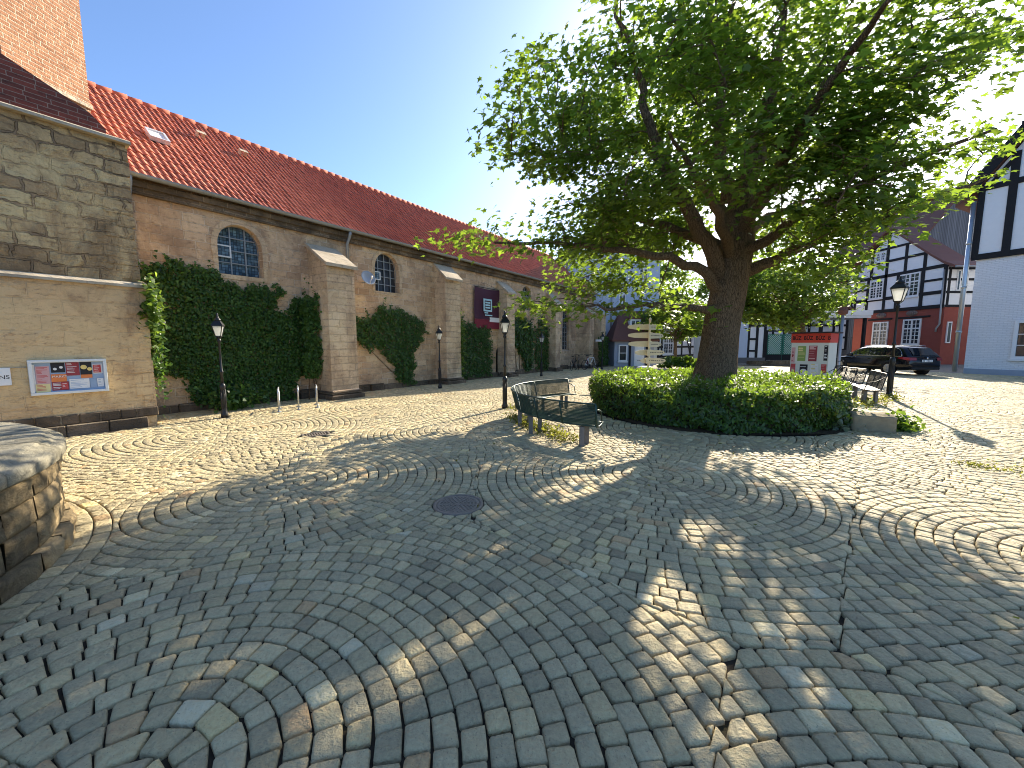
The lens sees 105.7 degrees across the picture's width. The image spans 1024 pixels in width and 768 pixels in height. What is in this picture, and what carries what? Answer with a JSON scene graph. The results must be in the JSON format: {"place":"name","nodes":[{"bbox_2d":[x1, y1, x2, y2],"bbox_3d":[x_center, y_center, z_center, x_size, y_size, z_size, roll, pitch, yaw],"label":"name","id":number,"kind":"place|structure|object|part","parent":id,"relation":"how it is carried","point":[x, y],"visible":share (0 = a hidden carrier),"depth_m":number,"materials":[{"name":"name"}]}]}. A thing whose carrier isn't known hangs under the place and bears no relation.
{"place":"outdoors","nodes":[
{"label":"outdoors","id":0,"kind":"place"},
{"bbox_2d":[0,364,1023,767],"bbox_3d":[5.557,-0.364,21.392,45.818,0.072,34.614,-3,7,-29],"label":"pavement","id":1,"kind":"structure","parent":0,"point":[912,606],"depth_m":2.82,"materials":[{"name":"beige stone"}]},
{"bbox_2d":[0,422,76,604],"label":"stone basin","id":2,"kind":"object","parent":1,"relation":"on","point":[38,518],"visible":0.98,"depth_m":3.11,"materials":[{"name":"stone"}]},
{"bbox_2d":[211,313,228,417],"bbox_3d":[-7.100,-0.444,9.454,0.230,2.551,0.230,-2,6,-23],"label":"street lamp","id":3,"kind":"object","parent":1,"relation":"on","point":[217,325],"visible":1,"depth_m":9.44,"materials":[{"name":"black metal"}]},
{"bbox_2d":[193,378,270,413],"bbox_3d":[-7.706,0.376,10.781,1.222,1.108,1.784,4,7,35],"label":"shrub","id":4,"kind":"object","parent":1,"relation":"on","point":[241,398],"visible":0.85,"depth_m":10.64,"materials":[{"name":"green plant"}]},
{"bbox_2d":[276,387,281,411],"bbox_3d":[-6.380,0.406,10.597,0.117,0.626,0.720,-3,7,-29],"label":"bicycle stand","id":5,"kind":"object","parent":1,"relation":"on","point":[278,399],"visible":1,"depth_m":10.35,"materials":[{"name":"silver metal"}]},
{"bbox_2d":[296,385,300,409],"bbox_3d":[-6.050,0.368,10.965,0.117,0.626,0.720,-3,7,-29],"label":"bicycle stand","id":6,"kind":"object","parent":1,"relation":"on","point":[298,406],"visible":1,"depth_m":10.69,"materials":[{"name":"silver metal"}]},
{"bbox_2d":[0,0,607,437],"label":"church","id":7,"kind":"structure","parent":1,"relation":"on","point":[104,190],"depth_m":10.25,"materials":[{"name":"stone"}]},
{"bbox_2d":[0,368,11,385],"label":"wall sign","id":8,"kind":"object","parent":7,"relation":"attached to","point":[5,376],"visible":1,"depth_m":7.06,"materials":[{"name":"white metal"}]},
{"bbox_2d":[26,359,108,395],"bbox_3d":[-8.757,-0.151,7.681,0.097,0.670,1.030,4,7,35],"label":"display case","id":9,"kind":"object","parent":7,"relation":"attached to","point":[54,377],"visible":1,"depth_m":7.65,"materials":[{"name":"multicoloured paper"}]},
{"bbox_2d":[137,272,170,349],"bbox_3d":[-8.051,-1.610,8.674,0.650,1.751,0.595,4,7,35],"label":"creeper spray","id":10,"kind":"object","parent":7,"relation":"attached to","point":[152,304],"visible":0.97,"depth_m":8.59,"materials":[{"name":"green plant"}]},
{"bbox_2d":[147,276,172,416],"bbox_3d":[-8.110,-0.809,8.892,0.669,3.237,0.484,4,7,35],"label":"creeper strand","id":11,"kind":"object","parent":7,"relation":"attached to","point":[157,352],"visible":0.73,"depth_m":8.86,"materials":[{"name":"green plant"}]},
{"bbox_2d":[138,250,309,405],"bbox_3d":[-7.941,-1.399,11.167,0.289,4.192,4.535,4,7,35],"label":"ivy","id":12,"kind":"object","parent":7,"relation":"attached to","point":[194,353],"visible":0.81,"depth_m":10.94,"materials":[{"name":"green plant"}]},
{"bbox_2d":[217,226,259,277],"bbox_3d":[-8.002,-3.868,11.330,0.160,1.470,1.195,4,7,35],"label":"window frame","id":13,"kind":"structure","parent":7,"relation":"in","point":[237,251],"depth_m":11.38,"materials":[{"name":"glass"}]},
{"bbox_2d":[299,278,323,399],"bbox_3d":[-6.424,-1.436,12.537,0.359,3.903,0.755,4,7,35],"label":"ivy","id":14,"kind":"object","parent":7,"relation":"attached to","point":[312,363],"visible":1,"depth_m":12.46,"materials":[{"name":"green plant"}]},
{"bbox_2d":[361,271,374,284],"bbox_3d":[-5.333,-3.904,14.251,0.531,0.516,0.494,0,6,-5],"label":"satellite dish","id":15,"kind":"object","parent":7,"relation":"attached to","point":[368,277],"visible":1,"depth_m":14.26,"materials":[{"name":"white paint"}]},
{"bbox_2d":[375,254,395,292],"bbox_3d":[-5.080,-4.411,15.441,0.160,1.550,1.210,4,7,35],"label":"window frame","id":16,"kind":"structure","parent":7,"relation":"in","point":[385,279],"depth_m":15.52,"materials":[{"name":"metal"}]},
{"bbox_2d":[356,297,428,384],"bbox_3d":[-4.738,-1.624,15.682,0.334,3.657,4.093,4,7,35],"label":"ivy","id":17,"kind":"object","parent":7,"relation":"attached to","point":[401,371],"visible":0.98,"depth_m":15.69,"materials":[{"name":"green plant"}]},
{"bbox_2d":[460,309,467,375],"bbox_3d":[-2.374,-1.708,18.252,0.719,4.040,0.537,1,6,7],"label":"creeper strand","id":18,"kind":"object","parent":7,"relation":"attached to","point":[462,345],"visible":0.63,"depth_m":18.17,"materials":[{"name":"green plant"}]},
{"bbox_2d":[460,311,495,379],"bbox_3d":[-2.004,-2.119,19.495,0.389,3.894,4.060,4,7,35],"label":"ivy","id":19,"kind":"object","parent":7,"relation":"attached to","point":[477,333],"visible":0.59,"depth_m":19.85,"materials":[{"name":"green plant"}]},
{"bbox_2d":[474,283,499,328],"bbox_3d":[-1.294,-4.111,20.416,0.178,2.366,2.200,4,7,35],"label":"banner","id":20,"kind":"object","parent":7,"relation":"attached to","point":[485,300],"visible":0.97,"depth_m":20.30,"materials":[{"name":"red fabric"}]},
{"bbox_2d":[496,348,497,371],"bbox_3d":[-0.859,-1.272,21.873,0.080,1.660,0.700,4,7,35],"label":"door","id":21,"kind":"structure","parent":7,"relation":"in","point":[497,348],"depth_m":21.92,"materials":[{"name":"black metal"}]},
{"bbox_2d":[515,313,535,371],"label":"ivy","id":22,"kind":"object","parent":7,"relation":"attached to","point":[525,340],"visible":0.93,"depth_m":23.51,"materials":[{"name":"green plant"}]},
{"bbox_2d":[522,287,528,309],"bbox_3d":[0.727,-5.252,23.723,0.065,1.450,1.150,4,7,35],"label":"window frame","id":23,"kind":"structure","parent":7,"relation":"in","point":[524,289],"depth_m":23.87,"materials":[{"name":"metal"}]},
{"bbox_2d":[533,313,560,371],"bbox_3d":[2.411,-2.769,25.742,0.388,3.881,3.442,4,7,35],"label":"ivy","id":24,"kind":"object","parent":7,"relation":"attached to","point":[538,348],"visible":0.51,"depth_m":25.07,"materials":[{"name":"green plant"}]},
{"bbox_2d":[562,311,566,348],"bbox_3d":[3.723,-3.921,28.132,0.065,3.000,1.150,4,7,35],"label":"window frame","id":25,"kind":"structure","parent":7,"relation":"in","point":[564,339],"depth_m":28.29,"materials":[{"name":"glass"}]},
{"bbox_2d":[596,332,609,366],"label":"ivy","id":26,"kind":"object","parent":7,"relation":"attached to","point":[605,345],"visible":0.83,"depth_m":30.62,"materials":[{"name":"green plant"}]},
{"bbox_2d":[301,431,330,437],"bbox_3d":[-3.950,1.031,7.826,0.500,0.048,0.340,-4,7,-35],"label":"drain grate","id":27,"kind":"object","parent":1,"relation":"on","point":[314,434],"visible":0.77,"depth_m":7.82,"materials":[{"name":"metal"}]},
{"bbox_2d":[314,384,318,407],"bbox_3d":[-5.720,0.330,11.333,0.117,0.626,0.720,-3,7,-29],"label":"bicycle stand","id":28,"kind":"object","parent":1,"relation":"on","point":[316,396],"visible":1,"depth_m":11.08,"materials":[{"name":"silver metal"}]},
{"bbox_2d":[436,326,442,388],"bbox_3d":[-2.950,-1.098,15.770,0.238,2.560,0.238,-3,7,-28],"label":"street lamp","id":29,"kind":"object","parent":1,"relation":"on","point":[439,332],"visible":1,"depth_m":15.74,"materials":[{"name":"black metal"}]},
{"bbox_2d":[433,494,482,516],"bbox_3d":[-0.610,1.381,4.404,0.570,0.053,0.570,0,6,0],"label":"manhole cover","id":30,"kind":"object","parent":1,"relation":"on","point":[455,505],"visible":0.98,"depth_m":4.37,"materials":[{"name":"metal"}]},
{"bbox_2d":[500,310,509,407],"bbox_3d":[-0.200,-0.674,10.818,0.250,2.730,0.250,-1,6,-11],"label":"street lamp","id":31,"kind":"object","parent":1,"relation":"on","point":[504,322],"visible":0.99,"depth_m":10.78,"materials":[{"name":"black metal"}]},
{"bbox_2d":[508,403,516,409],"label":"weeds","id":32,"kind":"object","parent":1,"relation":"on","point":[511,406],"visible":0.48,"depth_m":10.88,"materials":[{"name":"green plant"}]},
{"bbox_2d":[503,410,578,445],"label":"weeds","id":33,"kind":"object","parent":1,"relation":"on","point":[545,429],"visible":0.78,"depth_m":7.82,"materials":[{"name":"green plant"}]},
{"bbox_2d":[539,332,543,375],"bbox_3d":[1.660,-1.681,21.792,0.238,2.490,0.238,-5,8,-40],"label":"street lamp","id":34,"kind":"object","parent":1,"relation":"on","point":[541,337],"visible":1,"depth_m":21.76,"materials":[{"name":"black metal"}]},
{"bbox_2d":[510,379,576,426],"bbox_3d":[0.704,0.396,9.816,1.050,0.806,3.537,3,7,26],"label":"wire bench","id":35,"kind":"object","parent":1,"relation":"on","point":[521,388],"visible":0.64,"depth_m":10.57,"materials":[{"name":"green metal"}]},
{"bbox_2d":[517,393,603,445],"bbox_3d":[0.857,0.645,7.390,0.653,0.806,1.992,-5,8,-41],"label":"wire bench","id":36,"kind":"object","parent":1,"relation":"on","point":[532,406],"visible":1,"depth_m":7.02,"materials":[{"name":"grey metal"}]},
{"bbox_2d":[570,356,576,370],"bbox_3d":[4.318,-1.499,27.039,0.582,1.070,1.754,3,6,25],"label":"bicycle","id":37,"kind":"object","parent":1,"relation":"on","point":[574,364],"visible":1,"depth_m":26.91,"materials":[{"name":"black metal"}]},
{"bbox_2d":[584,354,590,368],"bbox_3d":[5.518,-1.638,28.388,0.582,1.070,1.754,2,6,20],"label":"bicycle","id":38,"kind":"object","parent":1,"relation":"on","point":[586,365],"visible":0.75,"depth_m":28.27,"materials":[{"name":"black metal"}]},
{"bbox_2d":[581,354,598,369],"bbox_3d":[5.598,-1.569,27.723,1.754,1.070,0.582,-4,7,-35],"label":"bicycle","id":39,"kind":"object","parent":1,"relation":"on","point":[590,363],"visible":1,"depth_m":27.70,"materials":[{"name":"white paint"}]},
{"bbox_2d":[600,332,604,368],"bbox_3d":[6.500,-2.395,27.901,0.238,2.660,0.238,-1,6,-6],"label":"street lamp","id":40,"kind":"object","parent":1,"relation":"on","point":[602,336],"visible":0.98,"depth_m":27.88,"materials":[{"name":"black metal"}]},
{"bbox_2d":[559,228,663,364],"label":"pale blue house","id":41,"kind":"structure","parent":1,"relation":"on","point":[628,298],"depth_m":33.03,"materials":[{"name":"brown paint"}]},
{"bbox_2d":[618,286,625,311],"bbox_3d":[9.398,-7.309,32.975,0.720,2.400,0.156,-1,6,-6],"label":"window","id":42,"kind":"structure","parent":41,"relation":"in","point":[623,295],"depth_m":32.99,"materials":[{"name":"white paint"}]},
{"bbox_2d":[638,261,648,281],"bbox_3d":[11.188,-9.566,32.932,0.920,1.700,0.156,-1,6,-6],"label":"window","id":43,"kind":"structure","parent":41,"relation":"in","point":[644,269],"depth_m":32.95,"materials":[{"name":"white paint"}]},
{"bbox_2d":[606,311,659,365],"bbox_3d":[9.893,-3.758,32.169,3.900,4.700,2.200,0,6,-4],"label":"lean to","id":44,"kind":"object","parent":1,"relation":"on","point":[621,351],"visible":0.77,"depth_m":31.55,"materials":[{"name":"blue paint"}]},
{"bbox_2d":[617,345,627,362],"bbox_3d":[8.987,-2.457,31.400,0.850,1.430,0.156,0,6,-4],"label":"window","id":45,"kind":"structure","parent":44,"relation":"in","point":[622,349],"depth_m":31.41,"materials":[{"name":"white paint"}]},
{"bbox_2d":[634,346,643,365],"bbox_3d":[10.346,-2.420,31.529,0.800,1.930,0.097,0,6,-4],"label":"door","id":46,"kind":"structure","parent":44,"relation":"in","point":[636,357],"depth_m":31.55,"materials":[{"name":"white paint"}]},
{"bbox_2d":[269,418,1019,618],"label":"fallen leaves","id":47,"kind":"object","parent":1,"relation":"on","point":[717,447],"visible":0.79,"depth_m":6.57,"materials":[{"name":"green plant"}]},
{"bbox_2d":[628,318,665,369],"bbox_3d":[6.162,-1.495,17.580,1.740,2.980,0.632,-1,6,-9],"label":"fingerpost","id":48,"kind":"object","parent":1,"relation":"on","point":[649,335],"visible":0.91,"depth_m":17.54,"materials":[{"name":"beige wood"}]},
{"bbox_2d":[640,296,706,357],"bbox_3d":[13.103,-4.149,31.035,6.597,5.624,5.553,0,6,0],"label":"leafy tree","id":49,"kind":"object","parent":1,"relation":"on","point":[679,334],"visible":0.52,"depth_m":30.55,"materials":[{"name":"green plant"}]},
{"bbox_2d":[657,297,694,358],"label":"half timbered house","id":50,"kind":"structure","parent":1,"relation":"on","point":[684,347],"depth_m":46.16,"materials":[{"name":"white paint"}]},
{"bbox_2d":[662,336,673,355],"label":"window","id":51,"kind":"structure","parent":50,"relation":"in","point":[668,351],"depth_m":44.19,"materials":[{"name":"white paint"}]},
{"bbox_2d":[656,355,696,369],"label":"shrub","id":52,"kind":"object","parent":1,"relation":"on","point":[679,361],"visible":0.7,"depth_m":24.18,"materials":[{"name":"green plant"}]},
{"bbox_2d":[693,310,766,362],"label":"gate house","id":53,"kind":"structure","parent":1,"relation":"on","point":[752,343],"depth_m":37.77,"materials":[{"name":"white paint"}]},
{"bbox_2d":[765,330,791,359],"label":"green gate","id":54,"kind":"structure","parent":53,"relation":"attached to","point":[775,347],"depth_m":37.80,"materials":[{"name":"teal metal"}]},
{"bbox_2d":[741,243,880,338],"bbox_3d":[18.928,-5.195,26.555,9.704,8.696,8.763,-4,7,-34],"label":"leafy tree","id":55,"kind":"object","parent":1,"relation":"on","point":[784,310],"visible":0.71,"depth_m":25.12,"materials":[{"name":"green plant"}]},
{"bbox_2d":[767,296,855,360],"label":"outbuilding","id":56,"kind":"structure","parent":1,"relation":"on","point":[826,328],"depth_m":41.11,"materials":[{"name":"white paint"}]},
{"bbox_2d":[788,331,842,378],"bbox_3d":[13.044,-1.076,16.778,1.380,2.310,1.580,-4,7,-37],"label":"notice kiosk","id":57,"kind":"object","parent":1,"relation":"on","point":[812,353],"visible":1,"depth_m":16.35,"materials":[{"name":"metal"}]},
{"bbox_2d":[837,307,848,374],"bbox_3d":[19.300,-2.515,22.762,0.444,3.950,0.444,-2,6,-22],"label":"steel post","id":58,"kind":"object","parent":1,"relation":"on","point":[842,311],"visible":0.77,"depth_m":22.67,"materials":[{"name":"grey metal"}]},
{"bbox_2d":[822,366,867,392],"bbox_3d":[12.305,-0.149,14.436,0.626,0.946,2.048,2,6,14],"label":"wire bench","id":59,"kind":"object","parent":1,"relation":"on","point":[857,374],"visible":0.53,"depth_m":14.16,"materials":[{"name":"black metal"}]},
{"bbox_2d":[851,370,887,403],"bbox_3d":[11.303,0.066,12.344,0.568,0.946,1.920,4,7,32],"label":"wire bench","id":60,"kind":"object","parent":1,"relation":"on","point":[877,380],"visible":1,"depth_m":11.97,"materials":[{"name":"black metal"}]},
{"bbox_2d":[851,391,911,408],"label":"weeds","id":61,"kind":"object","parent":1,"relation":"on","point":[891,397],"visible":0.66,"depth_m":12.29,"materials":[{"name":"green plant"}]},
{"bbox_2d":[836,345,941,374],"bbox_3d":[23.500,-1.588,24.738,2.478,1.795,5.684,0,6,0],"label":"parked car","id":62,"kind":"object","parent":1,"relation":"on","point":[919,359],"visible":0.81,"depth_m":23.08,"materials":[{"name":"paint"}]},
{"bbox_3d":[22.627,-2.109,25.198,0.136,0.481,1.311,0,6,0],"label":"side window","id":63,"kind":"part","parent":62,"relation":"part of","materials":[{"name":"black glass"}]},
{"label":"side window","id":64,"kind":"part","parent":62,"relation":"part of","materials":[{"name":"black glass"}]},
{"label":"side window","id":65,"kind":"part","parent":62,"relation":"part of","materials":[{"name":"black glass"}]},
{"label":"rear window","id":66,"kind":"part","parent":62,"relation":"part of","materials":[{"name":"black glass"}]},
{"bbox_2d":[885,276,909,394],"bbox_3d":[12.750,-1.546,12.909,0.401,4.038,0.401,-4,7,-31],"label":"street lamp","id":67,"kind":"object","parent":1,"relation":"on","point":[899,288],"visible":0.96,"depth_m":12.82,"materials":[{"name":"black metal"}]},
{"bbox_2d":[828,185,975,355],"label":"planked barn","id":68,"kind":"structure","parent":1,"relation":"on","point":[951,228],"depth_m":45.14,"materials":[{"name":"grey wood"}]},
{"bbox_2d":[874,405,930,432],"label":"leafy plant","id":69,"kind":"object","parent":1,"relation":"on","point":[903,424],"visible":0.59,"depth_m":8.08,"materials":[{"name":"green plant"}]},
{"bbox_2d":[840,227,975,363],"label":"half timbered house","id":70,"kind":"structure","parent":1,"relation":"on","point":[931,274],"depth_m":36.83,"materials":[{"name":"white paint"}]},
{"bbox_2d":[867,279,883,300],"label":"window","id":71,"kind":"structure","parent":70,"relation":"in","point":[876,288],"depth_m":40.80,"materials":[{"name":"white paint"}]},
{"bbox_2d":[871,322,888,345],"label":"window","id":72,"kind":"structure","parent":70,"relation":"in","point":[879,336],"depth_m":40.49,"materials":[{"name":"white paint"}]},
{"bbox_2d":[874,251,886,263],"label":"window","id":73,"kind":"structure","parent":70,"relation":"in","point":[880,256],"depth_m":40.23,"materials":[{"name":"white paint"}]},
{"bbox_2d":[900,271,920,297],"bbox_3d":[38.358,-9.500,37.425,0.156,2.350,2.020,0,6,0],"label":"window","id":74,"kind":"structure","parent":70,"relation":"in","point":[913,280],"depth_m":37.10,"materials":[{"name":"white paint"}]},
{"bbox_2d":[901,318,921,345],"bbox_3d":[38.418,-4.967,37.338,0.156,2.550,1.820,0,6,0],"label":"window","id":75,"kind":"structure","parent":70,"relation":"in","point":[911,328],"depth_m":37.29,"materials":[{"name":"white paint"}]},
{"bbox_2d":[945,322,952,342],"bbox_3d":[39.050,-4.617,34.659,0.400,1.900,0.094,0,6,0],"label":"window","id":76,"kind":"structure","parent":70,"relation":"in","point":[949,324],"depth_m":34.63,"materials":[{"name":"white paint"}]},
{"bbox_2d":[955,270,961,290],"bbox_3d":[39.400,-9.143,34.194,0.300,1.800,0.094,0,6,0],"label":"window","id":77,"kind":"structure","parent":70,"relation":"in","point":[959,272],"depth_m":34.16,"materials":[{"name":"white paint"}]},
{"bbox_2d":[952,120,1023,375],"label":"white house","id":78,"kind":"structure","parent":1,"relation":"on","point":[995,342],"depth_m":22.64,"materials":[{"name":"paint"}]},
{"bbox_2d":[1008,320,1023,360],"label":"window","id":79,"kind":"structure","parent":78,"relation":"in","point":[1017,349],"depth_m":22.05,"materials":[{"name":"white paint"}]},
{"bbox_2d":[79,0,1023,303],"label":"sky","id":80,"kind":"structure","parent":0,"point":[380,95],"materials":[{"name":"blue"}]},
{"bbox_2d":[587,402,851,434],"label":"bed ground","id":81,"kind":"structure","parent":0,"point":[700,430],"depth_m":8.09,"materials":[{"name":"soil"}]},
{"bbox_2d":[412,0,1023,382],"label":"maple tree","id":82,"kind":"object","parent":81,"relation":"on","point":[835,152],"visible":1,"depth_m":8.23,"materials":[{"name":"green plant"}]},
{"bbox_2d":[588,365,853,435],"bbox_3d":[5.293,0.141,10.675,6.394,1.214,6.215,0,6,0],"label":"hedge","id":83,"kind":"object","parent":81,"relation":"on","point":[751,401],"visible":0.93,"depth_m":8.19,"materials":[{"name":"plant"}]},
{"bbox_2d":[821,394,872,432],"bbox_3d":[7.240,0.506,8.597,1.985,0.956,1.207,-5,8,-42],"label":"leafy plant","id":84,"kind":"object","parent":81,"relation":"on","point":[840,423],"visible":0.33,"depth_m":8.15,"materials":[{"name":"green plant"}]},
{"bbox_2d":[847,410,897,432],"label":"stone block","id":85,"kind":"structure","parent":81,"relation":"on","point":[878,421],"depth_m":8.06,"materials":[{"name":"stone"}]},
{"bbox_2d":[660,363,963,372],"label":"road","id":86,"kind":"structure","parent":0,"point":[945,368],"depth_m":29.15,"materials":[{"name":"grey asphalt"}]},
{"bbox_2d":[659,271,679,302],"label":"leafy tree","id":87,"kind":"object","parent":86,"relation":"on","point":[662,273],"visible":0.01,"depth_m":41.41,"materials":[{"name":"green plant"}]},
{"bbox_2d":[659,255,703,303],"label":"leafy tree","id":88,"kind":"object","parent":86,"relation":"on","point":[671,275],"visible":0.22,"depth_m":48.80,"materials":[{"name":"green plant"}]},
{"bbox_2d":[684,267,781,305],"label":"leafy tree","id":89,"kind":"object","parent":86,"relation":"on","point":[699,291],"visible":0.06,"depth_m":53.83,"materials":[{"name":"green plant"}]},
{"bbox_2d":[746,360,789,364],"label":"wall","id":90,"kind":"structure","parent":86,"relation":"on","point":[769,362],"depth_m":34.45,"materials":[{"name":"stone"}]},
{"bbox_2d":[811,310,873,356],"bbox_3d":[31.200,-4.588,38.050,5.000,4.950,3.360,0,6,0],"label":"open canopy","id":91,"kind":"object","parent":86,"relation":"on","point":[861,314],"visible":0.36,"depth_m":36.48,"materials":[{"name":"white paint"}]},
{"bbox_2d":[835,361,856,380],"bbox_3d":[14.600,-0.533,17.638,0.582,1.070,1.754,-5,8,-40],"label":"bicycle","id":92,"kind":"object","parent":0,"point":[844,369],"visible":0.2,"depth_m":17.32,"materials":[{"name":"black metal"}]},
{"bbox_2d":[951,457,1023,476],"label":"grass","id":93,"kind":"structure","parent":0,"point":[982,464],"depth_m":5.70,"materials":[{"name":"green plant"}]}
]}

